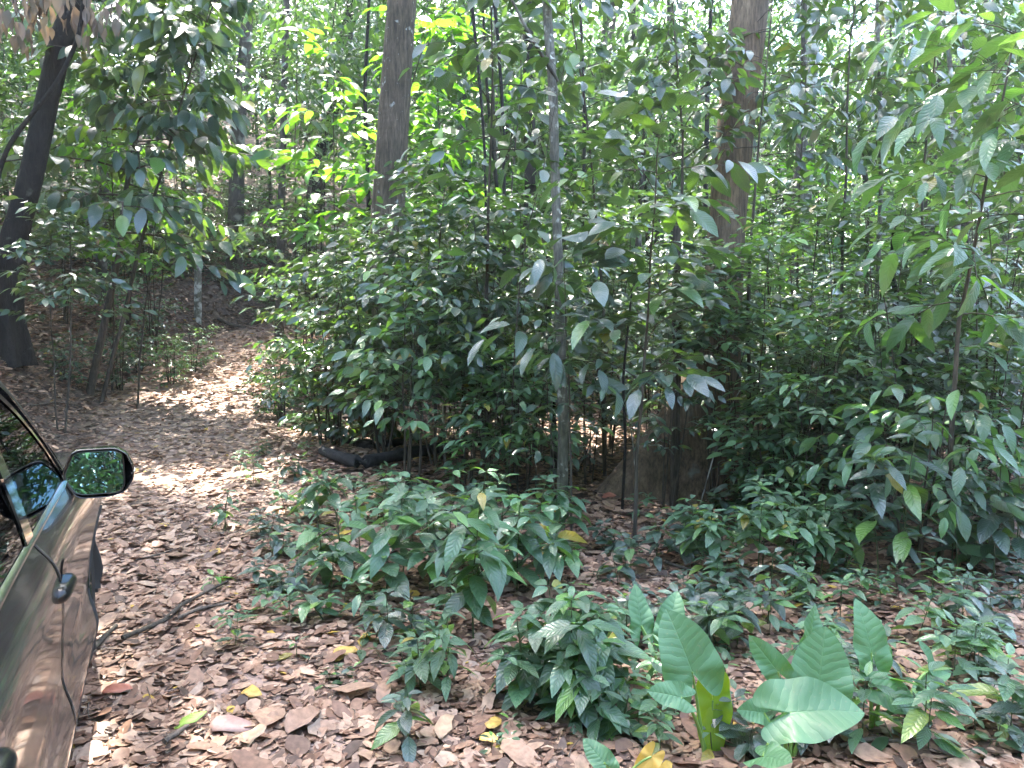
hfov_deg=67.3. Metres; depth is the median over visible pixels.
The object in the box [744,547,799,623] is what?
herb
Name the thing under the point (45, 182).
shrub
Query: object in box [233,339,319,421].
shrub
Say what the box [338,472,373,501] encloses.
seedling
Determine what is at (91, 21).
dead leaf bunch
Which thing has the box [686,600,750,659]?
seedling
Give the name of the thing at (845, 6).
forest
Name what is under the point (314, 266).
understory shrub
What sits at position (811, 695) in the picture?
elephant ear plant
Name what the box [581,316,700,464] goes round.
bare shoot
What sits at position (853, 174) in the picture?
young tree
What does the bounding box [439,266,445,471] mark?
thin sapling
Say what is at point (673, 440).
thin sapling
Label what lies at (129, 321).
thin sapling
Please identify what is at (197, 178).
shrub
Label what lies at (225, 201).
understory shrub
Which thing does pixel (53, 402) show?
stick
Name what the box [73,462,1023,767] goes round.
twig litter
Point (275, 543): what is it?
seedling
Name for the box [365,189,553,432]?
shrub
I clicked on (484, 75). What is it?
sapling
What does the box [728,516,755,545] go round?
seedling
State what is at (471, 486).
seedling
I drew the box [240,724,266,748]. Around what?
fallen leaf
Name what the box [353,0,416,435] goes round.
forest tree
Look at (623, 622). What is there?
seedling
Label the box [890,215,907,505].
thin sapling
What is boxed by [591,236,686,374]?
understory shrub
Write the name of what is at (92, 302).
shrub
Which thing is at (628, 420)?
bare shoot
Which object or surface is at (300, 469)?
seedling
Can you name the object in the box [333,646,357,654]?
fallen leaf
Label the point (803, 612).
seedling
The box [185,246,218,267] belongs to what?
understory shrub
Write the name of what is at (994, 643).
seedling
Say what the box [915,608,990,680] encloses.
seedling
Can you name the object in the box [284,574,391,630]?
herb
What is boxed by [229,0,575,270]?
young tree
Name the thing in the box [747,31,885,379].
sapling
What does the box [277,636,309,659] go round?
seedling
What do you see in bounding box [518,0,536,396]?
background tree
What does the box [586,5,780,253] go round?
young tree
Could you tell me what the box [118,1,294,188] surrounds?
young tree
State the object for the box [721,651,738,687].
seedling
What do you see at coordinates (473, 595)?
herb
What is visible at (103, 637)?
stick
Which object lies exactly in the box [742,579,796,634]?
seedling
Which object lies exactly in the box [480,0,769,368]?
young tree
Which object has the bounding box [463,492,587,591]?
herb
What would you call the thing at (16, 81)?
young tree
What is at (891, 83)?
sapling
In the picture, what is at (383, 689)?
fallen leaf
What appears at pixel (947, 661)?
seedling
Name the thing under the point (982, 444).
shrub
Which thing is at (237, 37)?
young tree
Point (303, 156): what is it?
sapling
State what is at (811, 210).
shrub
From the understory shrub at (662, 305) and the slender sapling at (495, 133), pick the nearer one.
the slender sapling at (495, 133)
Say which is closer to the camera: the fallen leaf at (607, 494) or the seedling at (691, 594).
the seedling at (691, 594)
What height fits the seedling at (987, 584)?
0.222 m
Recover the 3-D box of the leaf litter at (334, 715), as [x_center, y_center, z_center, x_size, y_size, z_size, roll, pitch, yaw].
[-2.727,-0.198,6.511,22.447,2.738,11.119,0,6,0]
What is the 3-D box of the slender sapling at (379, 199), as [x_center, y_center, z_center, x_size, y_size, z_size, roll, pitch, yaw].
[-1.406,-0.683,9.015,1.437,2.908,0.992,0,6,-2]
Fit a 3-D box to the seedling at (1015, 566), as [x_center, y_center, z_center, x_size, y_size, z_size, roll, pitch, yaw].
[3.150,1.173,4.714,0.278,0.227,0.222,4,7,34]
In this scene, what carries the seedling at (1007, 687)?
on the ground
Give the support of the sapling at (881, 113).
on the ground
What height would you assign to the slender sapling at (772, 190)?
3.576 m
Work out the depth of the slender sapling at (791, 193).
7.59 m
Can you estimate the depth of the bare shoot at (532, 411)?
7.70 m
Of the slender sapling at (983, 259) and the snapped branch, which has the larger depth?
the slender sapling at (983, 259)
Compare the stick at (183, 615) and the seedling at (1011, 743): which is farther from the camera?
the stick at (183, 615)
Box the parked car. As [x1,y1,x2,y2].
[0,381,135,767]
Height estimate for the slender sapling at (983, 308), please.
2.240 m
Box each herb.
[200,569,231,588]
[207,489,241,530]
[284,489,383,585]
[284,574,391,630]
[287,468,414,528]
[301,475,461,600]
[371,689,433,762]
[375,467,519,540]
[386,609,474,701]
[407,494,482,577]
[415,486,526,638]
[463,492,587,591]
[480,579,648,736]
[501,649,546,710]
[513,474,590,543]
[542,522,574,560]
[564,682,661,745]
[637,511,703,571]
[662,476,835,581]
[690,591,761,648]
[706,470,759,529]
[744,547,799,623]
[768,489,879,573]
[917,454,1023,577]
[924,477,1001,562]
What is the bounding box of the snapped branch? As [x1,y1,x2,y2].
[511,0,559,81]
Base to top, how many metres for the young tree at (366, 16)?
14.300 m
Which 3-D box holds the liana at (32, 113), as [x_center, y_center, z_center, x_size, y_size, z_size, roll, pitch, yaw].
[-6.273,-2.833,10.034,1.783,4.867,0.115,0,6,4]
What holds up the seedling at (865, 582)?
on the ground
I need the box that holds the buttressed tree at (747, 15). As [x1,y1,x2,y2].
[595,0,768,508]
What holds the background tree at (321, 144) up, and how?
on the ground
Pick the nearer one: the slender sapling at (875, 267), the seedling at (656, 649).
the seedling at (656, 649)
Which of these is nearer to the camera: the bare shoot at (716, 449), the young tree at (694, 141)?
the bare shoot at (716, 449)
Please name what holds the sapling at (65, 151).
on the ground
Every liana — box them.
[0,0,84,178]
[471,7,490,448]
[493,6,505,434]
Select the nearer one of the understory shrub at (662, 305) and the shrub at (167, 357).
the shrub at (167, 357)
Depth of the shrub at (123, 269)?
20.23 m
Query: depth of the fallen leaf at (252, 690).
3.36 m
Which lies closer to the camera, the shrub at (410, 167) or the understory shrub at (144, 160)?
the shrub at (410, 167)
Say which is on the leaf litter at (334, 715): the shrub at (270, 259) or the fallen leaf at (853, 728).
the fallen leaf at (853, 728)
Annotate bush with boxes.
[230,127,370,394]
[334,89,483,394]
[833,429,960,585]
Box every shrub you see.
[0,36,155,323]
[0,65,103,256]
[0,73,26,193]
[0,103,99,181]
[0,195,162,433]
[28,215,123,264]
[30,204,67,254]
[35,330,97,384]
[49,269,145,327]
[51,167,113,247]
[56,119,166,241]
[74,122,190,225]
[77,68,220,363]
[82,242,163,289]
[83,315,155,390]
[93,198,209,407]
[105,324,168,372]
[108,182,193,276]
[117,284,188,343]
[131,148,224,266]
[137,235,203,256]
[143,329,194,388]
[158,163,254,192]
[158,258,175,272]
[167,324,224,371]
[171,113,246,230]
[174,184,225,219]
[178,154,196,191]
[179,208,226,241]
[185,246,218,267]
[192,172,296,266]
[202,262,258,286]
[208,186,291,213]
[215,122,297,249]
[216,184,254,215]
[217,245,276,260]
[229,205,513,452]
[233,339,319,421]
[242,226,322,308]
[243,217,414,444]
[249,283,297,323]
[251,174,277,198]
[251,191,275,216]
[252,312,364,444]
[259,226,285,246]
[261,250,330,329]
[276,179,330,218]
[277,196,425,349]
[285,247,347,298]
[285,251,319,287]
[295,305,440,448]
[312,284,355,347]
[323,246,483,488]
[326,185,514,379]
[334,152,535,466]
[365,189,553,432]
[375,78,566,388]
[384,243,575,489]
[407,125,561,318]
[407,336,570,502]
[412,118,643,476]
[431,337,551,475]
[450,331,600,491]
[467,196,676,530]
[473,245,622,456]
[474,342,599,497]
[477,143,614,352]
[498,161,700,449]
[513,210,590,302]
[525,189,673,396]
[531,291,653,485]
[532,248,644,376]
[552,226,670,459]
[581,193,668,336]
[586,265,757,426]
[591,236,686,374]
[595,236,701,337]
[605,298,757,509]
[628,242,810,511]
[638,279,696,359]
[662,171,826,518]
[669,147,872,436]
[669,234,786,362]
[681,288,801,409]
[682,228,813,364]
[686,322,785,424]
[688,258,845,436]
[688,389,884,529]
[694,193,862,455]
[709,328,940,502]
[712,418,851,510]
[715,310,892,541]
[741,158,969,491]
[745,137,878,368]
[745,153,909,375]
[745,172,830,346]
[745,245,959,451]
[755,256,935,432]
[766,230,954,520]
[766,347,1022,544]
[785,384,1023,570]
[786,152,1023,501]
[806,203,1023,459]
[812,181,912,306]
[812,239,888,330]
[822,243,942,366]
[826,265,951,372]
[832,304,942,407]
[837,128,1023,442]
[844,224,1023,465]
[853,314,1023,529]
[859,176,1023,514]
[861,316,1023,481]
[862,96,1023,367]
[869,230,999,398]
[938,255,1023,390]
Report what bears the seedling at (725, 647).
on the ground
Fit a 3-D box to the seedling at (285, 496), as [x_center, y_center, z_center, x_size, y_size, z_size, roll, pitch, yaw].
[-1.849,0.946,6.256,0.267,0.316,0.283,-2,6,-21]
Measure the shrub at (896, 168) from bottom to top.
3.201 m
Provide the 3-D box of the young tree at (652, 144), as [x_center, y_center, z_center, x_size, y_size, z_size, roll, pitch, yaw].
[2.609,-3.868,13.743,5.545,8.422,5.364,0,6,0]
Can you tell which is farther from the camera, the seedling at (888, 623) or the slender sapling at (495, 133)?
the slender sapling at (495, 133)
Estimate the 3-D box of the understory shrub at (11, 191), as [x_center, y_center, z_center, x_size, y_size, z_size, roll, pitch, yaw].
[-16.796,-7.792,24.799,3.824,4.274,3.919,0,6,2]
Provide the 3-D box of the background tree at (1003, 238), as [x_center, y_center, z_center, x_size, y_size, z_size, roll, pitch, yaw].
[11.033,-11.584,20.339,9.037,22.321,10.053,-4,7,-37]
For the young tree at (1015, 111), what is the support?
on the ground
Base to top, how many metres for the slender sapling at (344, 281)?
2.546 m
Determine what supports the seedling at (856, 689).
on the ground
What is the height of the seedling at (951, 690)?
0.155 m
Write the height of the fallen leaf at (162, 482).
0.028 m
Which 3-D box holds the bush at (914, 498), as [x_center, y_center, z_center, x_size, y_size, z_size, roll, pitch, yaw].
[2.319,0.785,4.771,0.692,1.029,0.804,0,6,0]
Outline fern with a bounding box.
[277,412,336,431]
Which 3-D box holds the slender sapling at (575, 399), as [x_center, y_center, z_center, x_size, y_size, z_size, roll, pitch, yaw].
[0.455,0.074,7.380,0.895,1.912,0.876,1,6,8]
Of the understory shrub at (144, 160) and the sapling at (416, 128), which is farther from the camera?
the understory shrub at (144, 160)
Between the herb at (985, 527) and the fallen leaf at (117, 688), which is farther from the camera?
the herb at (985, 527)
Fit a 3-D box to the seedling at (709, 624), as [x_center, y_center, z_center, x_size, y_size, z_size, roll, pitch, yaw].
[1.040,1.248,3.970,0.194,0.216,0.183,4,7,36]
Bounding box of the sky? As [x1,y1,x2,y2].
[5,0,1022,290]
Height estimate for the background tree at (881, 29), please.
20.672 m
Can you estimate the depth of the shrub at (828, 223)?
6.97 m
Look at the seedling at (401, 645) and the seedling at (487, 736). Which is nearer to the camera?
the seedling at (487, 736)
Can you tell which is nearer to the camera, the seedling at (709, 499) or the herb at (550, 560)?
the herb at (550, 560)
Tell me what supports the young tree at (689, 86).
on the ground
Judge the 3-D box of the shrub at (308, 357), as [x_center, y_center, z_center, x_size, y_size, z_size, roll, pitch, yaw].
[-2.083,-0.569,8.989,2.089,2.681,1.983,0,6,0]
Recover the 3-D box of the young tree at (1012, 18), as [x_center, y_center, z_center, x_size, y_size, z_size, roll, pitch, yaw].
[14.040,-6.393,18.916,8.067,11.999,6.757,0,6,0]
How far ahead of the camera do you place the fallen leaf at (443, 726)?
3.16 m
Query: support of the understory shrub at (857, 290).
on the ground
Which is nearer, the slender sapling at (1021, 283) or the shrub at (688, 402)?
the shrub at (688, 402)
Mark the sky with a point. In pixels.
(855, 35)
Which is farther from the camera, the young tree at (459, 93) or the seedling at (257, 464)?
the young tree at (459, 93)
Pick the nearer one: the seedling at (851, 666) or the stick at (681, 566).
the seedling at (851, 666)
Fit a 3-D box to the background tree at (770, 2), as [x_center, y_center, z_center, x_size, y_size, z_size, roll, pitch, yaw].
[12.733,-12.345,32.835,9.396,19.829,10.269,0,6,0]
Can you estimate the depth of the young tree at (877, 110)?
23.93 m
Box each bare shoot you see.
[411,345,557,457]
[437,277,525,467]
[467,258,548,481]
[484,287,545,463]
[550,302,554,474]
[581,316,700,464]
[595,371,634,468]
[698,368,779,508]
[713,305,803,491]
[773,370,808,489]
[793,349,837,493]
[817,329,828,497]
[855,275,899,495]
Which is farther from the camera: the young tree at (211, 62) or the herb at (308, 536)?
the young tree at (211, 62)
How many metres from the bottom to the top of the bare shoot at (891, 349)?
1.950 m
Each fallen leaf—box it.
[102,683,132,692]
[155,480,169,483]
[174,711,206,728]
[210,714,253,731]
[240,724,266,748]
[241,684,261,697]
[284,705,320,733]
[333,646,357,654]
[376,681,390,702]
[434,714,454,738]
[479,732,497,742]
[484,716,501,728]
[602,492,615,497]
[817,607,833,618]
[840,724,857,740]
[961,607,978,616]
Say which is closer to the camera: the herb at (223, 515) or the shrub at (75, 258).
the herb at (223, 515)
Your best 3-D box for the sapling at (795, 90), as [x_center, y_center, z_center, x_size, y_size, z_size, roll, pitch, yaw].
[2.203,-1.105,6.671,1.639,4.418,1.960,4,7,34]
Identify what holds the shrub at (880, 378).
on the ground
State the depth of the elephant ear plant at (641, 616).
3.75 m
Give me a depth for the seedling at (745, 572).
4.63 m
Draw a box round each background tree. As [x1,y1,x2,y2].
[94,0,109,299]
[146,53,164,182]
[226,6,253,277]
[274,0,289,341]
[296,0,359,253]
[411,0,431,214]
[456,1,469,296]
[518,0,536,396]
[580,2,615,262]
[618,4,639,297]
[666,0,683,305]
[757,1,771,301]
[799,0,820,370]
[862,13,884,272]
[922,0,954,353]
[991,0,1014,280]
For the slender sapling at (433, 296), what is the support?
on the ground
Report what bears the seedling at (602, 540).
on the ground
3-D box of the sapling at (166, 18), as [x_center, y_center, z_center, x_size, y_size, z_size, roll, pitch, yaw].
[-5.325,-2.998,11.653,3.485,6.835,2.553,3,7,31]
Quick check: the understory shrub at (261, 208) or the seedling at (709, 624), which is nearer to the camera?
the seedling at (709, 624)
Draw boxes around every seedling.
[210,603,258,643]
[227,610,254,623]
[231,449,250,469]
[236,454,265,483]
[237,552,303,599]
[245,507,285,536]
[247,579,280,613]
[251,438,272,453]
[252,523,296,561]
[268,559,310,590]
[269,479,301,513]
[269,591,304,622]
[272,453,311,481]
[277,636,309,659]
[284,512,323,545]
[295,488,319,513]
[298,441,314,456]
[303,544,352,592]
[314,663,354,689]
[321,473,346,495]
[323,661,361,682]
[331,584,354,609]
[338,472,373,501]
[352,623,378,659]
[355,587,439,648]
[370,461,398,492]
[370,638,410,665]
[389,472,423,499]
[393,634,429,667]
[405,619,443,658]
[425,577,471,624]
[425,606,440,631]
[429,566,468,606]
[440,465,468,491]
[454,482,495,507]
[480,731,504,753]
[484,465,515,491]
[499,713,522,741]
[587,518,626,554]
[589,566,628,589]
[596,533,651,582]
[608,589,641,637]
[610,655,649,713]
[611,698,653,747]
[613,581,656,625]
[621,619,629,638]
[625,492,655,518]
[625,634,656,680]
[628,695,666,718]
[629,662,674,729]
[633,634,661,696]
[634,703,683,754]
[650,582,726,641]
[653,644,660,658]
[661,708,678,721]
[665,505,705,557]
[666,569,713,612]
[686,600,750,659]
[688,548,722,581]
[690,492,722,520]
[692,723,724,761]
[695,552,755,602]
[697,576,745,620]
[702,548,746,591]
[706,602,727,631]
[712,688,766,762]
[713,633,740,660]
[718,515,742,551]
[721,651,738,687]
[723,583,756,614]
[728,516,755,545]
[730,679,754,724]
[731,516,762,549]
[741,651,762,674]
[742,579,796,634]
[756,711,785,747]
[771,633,798,678]
[775,692,869,754]
[778,555,806,584]
[779,542,816,586]
[779,569,813,602]
[781,564,807,601]
[788,572,824,605]
[790,565,833,615]
[793,602,849,644]
[794,601,850,636]
[795,522,837,553]
[814,529,850,560]
[820,573,866,621]
[822,553,861,580]
[826,508,859,527]
[837,638,856,670]
[838,563,883,602]
[842,636,908,684]
[846,649,874,684]
[847,494,873,524]
[848,661,913,753]
[851,619,903,637]
[853,679,867,704]
[860,517,888,541]
[862,575,896,605]
[867,700,962,750]
[878,515,925,564]
[878,562,912,594]
[878,656,978,760]
[884,624,910,672]
[891,583,952,642]
[892,679,964,757]
[903,677,930,697]
[905,551,962,598]
[910,640,950,699]
[914,575,976,627]
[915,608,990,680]
[931,600,964,619]
[934,605,1008,669]
[937,563,992,603]
[937,612,1019,675]
[938,678,984,707]
[940,577,1016,640]
[944,649,978,666]
[951,617,1013,649]
[951,643,1023,738]
[953,527,1013,572]
[956,572,997,602]
[956,704,1006,758]
[957,619,1006,676]
[960,526,1016,552]
[963,714,1023,757]
[967,653,1000,676]
[968,655,1000,686]
[972,677,1023,747]
[985,634,1004,677]
[986,579,1023,610]
[990,620,1017,642]
[994,723,1023,758]
[999,553,1023,584]
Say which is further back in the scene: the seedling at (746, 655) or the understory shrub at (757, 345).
the understory shrub at (757, 345)
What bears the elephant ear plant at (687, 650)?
on the ground
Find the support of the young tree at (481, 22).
on the ground
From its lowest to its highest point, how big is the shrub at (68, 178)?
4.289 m
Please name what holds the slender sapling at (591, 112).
on the ground
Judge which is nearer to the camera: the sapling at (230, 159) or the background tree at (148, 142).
the sapling at (230, 159)
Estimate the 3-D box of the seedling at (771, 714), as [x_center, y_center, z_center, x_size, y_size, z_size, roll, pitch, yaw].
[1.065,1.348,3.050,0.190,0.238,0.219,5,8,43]
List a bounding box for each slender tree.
[5,0,245,323]
[542,0,568,504]
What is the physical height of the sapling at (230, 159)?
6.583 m
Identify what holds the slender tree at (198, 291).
on the ground
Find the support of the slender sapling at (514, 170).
on the ground
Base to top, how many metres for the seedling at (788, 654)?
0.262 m
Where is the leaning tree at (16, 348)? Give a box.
[0,0,80,367]
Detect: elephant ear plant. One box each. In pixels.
[583,738,664,767]
[628,584,684,659]
[647,609,732,751]
[737,604,864,767]
[853,598,918,734]
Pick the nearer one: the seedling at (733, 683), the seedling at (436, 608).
the seedling at (733, 683)
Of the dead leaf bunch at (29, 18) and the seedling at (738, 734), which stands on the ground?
the seedling at (738, 734)
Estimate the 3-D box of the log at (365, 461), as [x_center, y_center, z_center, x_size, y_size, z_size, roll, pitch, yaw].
[-0.867,0.703,8.344,2.258,0.155,0.856,-3,7,-30]
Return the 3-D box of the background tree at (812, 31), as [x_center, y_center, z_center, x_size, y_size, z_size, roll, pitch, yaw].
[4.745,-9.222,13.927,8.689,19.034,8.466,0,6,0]
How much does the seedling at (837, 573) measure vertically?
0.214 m
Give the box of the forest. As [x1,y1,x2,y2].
[0,0,1023,316]
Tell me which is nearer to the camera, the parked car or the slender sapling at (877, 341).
the parked car
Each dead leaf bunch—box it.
[0,0,54,62]
[9,0,101,48]
[10,0,63,29]
[43,0,122,54]
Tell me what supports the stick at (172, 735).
on the leaf litter at (334, 715)
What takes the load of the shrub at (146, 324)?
on the ground
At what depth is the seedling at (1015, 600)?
4.33 m
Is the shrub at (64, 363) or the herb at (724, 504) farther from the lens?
the shrub at (64, 363)
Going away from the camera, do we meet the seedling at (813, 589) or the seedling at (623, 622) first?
the seedling at (623, 622)
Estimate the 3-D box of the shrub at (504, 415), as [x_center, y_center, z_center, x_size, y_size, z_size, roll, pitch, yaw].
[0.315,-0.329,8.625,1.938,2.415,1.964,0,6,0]
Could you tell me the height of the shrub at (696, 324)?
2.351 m
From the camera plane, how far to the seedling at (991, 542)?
5.14 m
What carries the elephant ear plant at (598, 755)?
on the ground
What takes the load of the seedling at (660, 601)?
on the ground
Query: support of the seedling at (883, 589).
on the ground
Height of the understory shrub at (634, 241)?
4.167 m
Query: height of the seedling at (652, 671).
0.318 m
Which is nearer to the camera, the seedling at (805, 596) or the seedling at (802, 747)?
the seedling at (802, 747)
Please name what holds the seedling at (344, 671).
on the ground
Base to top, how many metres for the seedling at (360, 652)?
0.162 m
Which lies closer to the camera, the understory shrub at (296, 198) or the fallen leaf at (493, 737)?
the fallen leaf at (493, 737)
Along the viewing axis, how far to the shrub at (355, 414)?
8.60 m
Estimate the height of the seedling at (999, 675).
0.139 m
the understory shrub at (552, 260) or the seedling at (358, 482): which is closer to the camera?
the seedling at (358, 482)
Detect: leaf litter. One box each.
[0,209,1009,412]
[0,357,1023,767]
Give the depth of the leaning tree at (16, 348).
10.66 m
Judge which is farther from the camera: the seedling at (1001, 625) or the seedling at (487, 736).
the seedling at (1001, 625)
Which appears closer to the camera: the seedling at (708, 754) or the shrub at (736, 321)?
the seedling at (708, 754)
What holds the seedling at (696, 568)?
on the ground
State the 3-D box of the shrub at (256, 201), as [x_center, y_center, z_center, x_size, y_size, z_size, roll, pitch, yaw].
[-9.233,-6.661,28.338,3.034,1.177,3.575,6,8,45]
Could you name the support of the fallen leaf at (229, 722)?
on the leaf litter at (334, 715)
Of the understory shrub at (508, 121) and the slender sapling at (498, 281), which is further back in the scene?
the understory shrub at (508, 121)
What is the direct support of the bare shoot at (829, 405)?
on the ground
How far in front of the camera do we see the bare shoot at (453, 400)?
7.96 m
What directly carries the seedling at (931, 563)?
on the ground
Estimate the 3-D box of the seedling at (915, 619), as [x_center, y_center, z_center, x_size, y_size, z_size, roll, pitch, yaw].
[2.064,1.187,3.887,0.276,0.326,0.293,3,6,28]
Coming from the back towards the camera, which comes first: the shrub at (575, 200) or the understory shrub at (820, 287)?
the understory shrub at (820, 287)
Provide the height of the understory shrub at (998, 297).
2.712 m
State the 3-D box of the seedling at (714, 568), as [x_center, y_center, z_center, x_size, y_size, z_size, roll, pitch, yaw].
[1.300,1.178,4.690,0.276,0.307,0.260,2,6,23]
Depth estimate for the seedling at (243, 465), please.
7.92 m
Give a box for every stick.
[29,401,81,406]
[93,623,117,651]
[121,580,227,639]
[135,548,176,560]
[162,724,188,743]
[175,601,229,619]
[217,317,245,328]
[307,609,386,615]
[665,560,778,571]
[839,737,916,747]
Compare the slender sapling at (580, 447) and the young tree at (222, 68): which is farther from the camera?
the young tree at (222, 68)
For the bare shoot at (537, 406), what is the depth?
8.44 m
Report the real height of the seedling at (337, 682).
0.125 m
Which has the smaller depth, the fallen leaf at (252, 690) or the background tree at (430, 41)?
the fallen leaf at (252, 690)
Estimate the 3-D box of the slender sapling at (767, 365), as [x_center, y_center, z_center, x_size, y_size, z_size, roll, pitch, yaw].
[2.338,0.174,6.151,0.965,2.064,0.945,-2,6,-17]
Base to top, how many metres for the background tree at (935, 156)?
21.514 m
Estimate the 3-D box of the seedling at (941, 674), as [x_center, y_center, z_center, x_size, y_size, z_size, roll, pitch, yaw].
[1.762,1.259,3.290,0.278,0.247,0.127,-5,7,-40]
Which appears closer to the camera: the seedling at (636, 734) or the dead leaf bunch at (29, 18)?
the seedling at (636, 734)
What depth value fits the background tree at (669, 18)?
19.33 m
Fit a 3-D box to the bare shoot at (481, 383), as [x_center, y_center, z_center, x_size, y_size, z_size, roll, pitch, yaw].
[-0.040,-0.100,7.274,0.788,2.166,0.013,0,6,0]
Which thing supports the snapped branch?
attached to the slender tree at (563, 448)
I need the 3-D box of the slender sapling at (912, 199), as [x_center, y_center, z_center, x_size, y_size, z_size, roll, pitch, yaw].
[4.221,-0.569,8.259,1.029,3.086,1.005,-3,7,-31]
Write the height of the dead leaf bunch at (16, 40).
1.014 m
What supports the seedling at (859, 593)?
on the ground
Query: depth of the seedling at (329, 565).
4.46 m
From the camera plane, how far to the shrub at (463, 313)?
6.83 m
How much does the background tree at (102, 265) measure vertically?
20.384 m
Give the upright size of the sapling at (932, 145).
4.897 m
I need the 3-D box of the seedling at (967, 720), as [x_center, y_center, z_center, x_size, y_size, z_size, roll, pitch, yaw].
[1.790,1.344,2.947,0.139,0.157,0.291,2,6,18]
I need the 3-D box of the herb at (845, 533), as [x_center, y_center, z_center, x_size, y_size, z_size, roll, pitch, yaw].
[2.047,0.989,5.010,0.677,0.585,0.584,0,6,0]
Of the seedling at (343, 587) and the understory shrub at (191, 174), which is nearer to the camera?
the seedling at (343, 587)
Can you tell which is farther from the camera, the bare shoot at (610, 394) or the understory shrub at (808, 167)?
the understory shrub at (808, 167)
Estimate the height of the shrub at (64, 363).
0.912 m
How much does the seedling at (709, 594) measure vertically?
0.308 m
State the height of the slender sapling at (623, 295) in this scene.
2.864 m
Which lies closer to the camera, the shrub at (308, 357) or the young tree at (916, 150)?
the shrub at (308, 357)
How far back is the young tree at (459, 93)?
14.59 m
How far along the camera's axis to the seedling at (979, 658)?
3.45 m
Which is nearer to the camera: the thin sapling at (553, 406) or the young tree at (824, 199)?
the thin sapling at (553, 406)
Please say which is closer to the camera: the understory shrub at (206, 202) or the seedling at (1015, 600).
the seedling at (1015, 600)
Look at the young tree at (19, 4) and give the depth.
22.03 m
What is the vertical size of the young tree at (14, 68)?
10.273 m
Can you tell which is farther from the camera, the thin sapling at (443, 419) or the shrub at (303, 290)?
the shrub at (303, 290)
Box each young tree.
[0,0,118,128]
[0,0,146,226]
[0,0,162,232]
[0,2,160,226]
[1,0,37,81]
[96,0,315,268]
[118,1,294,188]
[184,0,334,218]
[188,0,337,170]
[212,0,318,96]
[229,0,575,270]
[238,0,414,255]
[260,0,438,109]
[261,0,436,191]
[335,0,522,198]
[352,0,718,309]
[353,0,618,355]
[411,0,569,149]
[416,0,613,222]
[422,0,666,208]
[447,6,634,233]
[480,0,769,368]
[503,0,846,386]
[535,0,775,290]
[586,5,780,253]
[591,11,689,183]
[596,0,864,235]
[641,0,1023,372]
[654,0,905,264]
[656,60,836,238]
[709,98,837,232]
[747,88,898,300]
[759,0,907,295]
[775,53,909,236]
[776,2,1011,261]
[781,30,1014,234]
[817,0,1023,360]
[834,24,1023,261]
[913,18,1023,284]
[957,14,1022,305]
[967,0,1023,87]
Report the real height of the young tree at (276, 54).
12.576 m
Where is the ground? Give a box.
[0,81,1023,767]
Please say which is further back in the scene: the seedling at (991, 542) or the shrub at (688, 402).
the shrub at (688, 402)
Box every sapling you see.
[0,0,272,395]
[28,68,222,390]
[66,0,267,403]
[125,292,131,331]
[233,0,360,364]
[249,0,493,399]
[318,233,389,433]
[335,196,416,439]
[345,227,370,290]
[359,153,443,427]
[361,2,528,395]
[398,0,609,481]
[403,234,469,428]
[422,25,604,508]
[433,0,602,339]
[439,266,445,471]
[449,128,597,494]
[458,235,526,375]
[471,0,699,475]
[480,245,495,460]
[485,251,613,499]
[495,166,585,380]
[511,329,554,455]
[520,296,605,435]
[526,110,642,383]
[530,350,615,493]
[531,70,787,541]
[532,206,658,472]
[546,256,556,467]
[570,334,626,453]
[570,341,643,416]
[576,0,772,495]
[576,216,660,433]
[610,293,681,415]
[612,273,671,429]
[621,287,632,509]
[646,208,700,338]
[648,169,753,339]
[660,176,761,339]
[664,0,872,500]
[669,215,681,505]
[688,307,787,414]
[701,238,828,421]
[742,151,818,352]
[746,94,846,415]
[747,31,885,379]
[749,0,948,494]
[757,277,879,500]
[761,250,819,372]
[771,325,833,416]
[780,219,831,321]
[795,334,883,489]
[801,199,962,526]
[810,0,985,412]
[819,0,1023,481]
[826,11,1023,569]
[847,0,1023,607]
[849,223,936,367]
[859,0,882,469]
[865,184,964,452]
[881,207,1023,372]
[889,177,1005,458]
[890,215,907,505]
[908,284,1011,445]
[911,100,1023,460]
[930,246,1023,481]
[980,290,1023,394]
[987,218,1023,420]
[989,159,1023,301]
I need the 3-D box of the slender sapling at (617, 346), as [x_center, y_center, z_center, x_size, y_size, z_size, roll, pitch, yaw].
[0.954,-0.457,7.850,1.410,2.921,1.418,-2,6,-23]
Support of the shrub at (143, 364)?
on the ground
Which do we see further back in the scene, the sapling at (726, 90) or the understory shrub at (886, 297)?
the understory shrub at (886, 297)
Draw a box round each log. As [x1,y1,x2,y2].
[318,435,502,467]
[327,434,403,448]
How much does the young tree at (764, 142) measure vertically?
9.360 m
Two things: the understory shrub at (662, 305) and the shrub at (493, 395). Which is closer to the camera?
the shrub at (493, 395)
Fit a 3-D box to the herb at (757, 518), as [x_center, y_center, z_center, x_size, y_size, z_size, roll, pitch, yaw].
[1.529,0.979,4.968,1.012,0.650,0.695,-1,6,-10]
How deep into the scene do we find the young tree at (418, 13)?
28.22 m

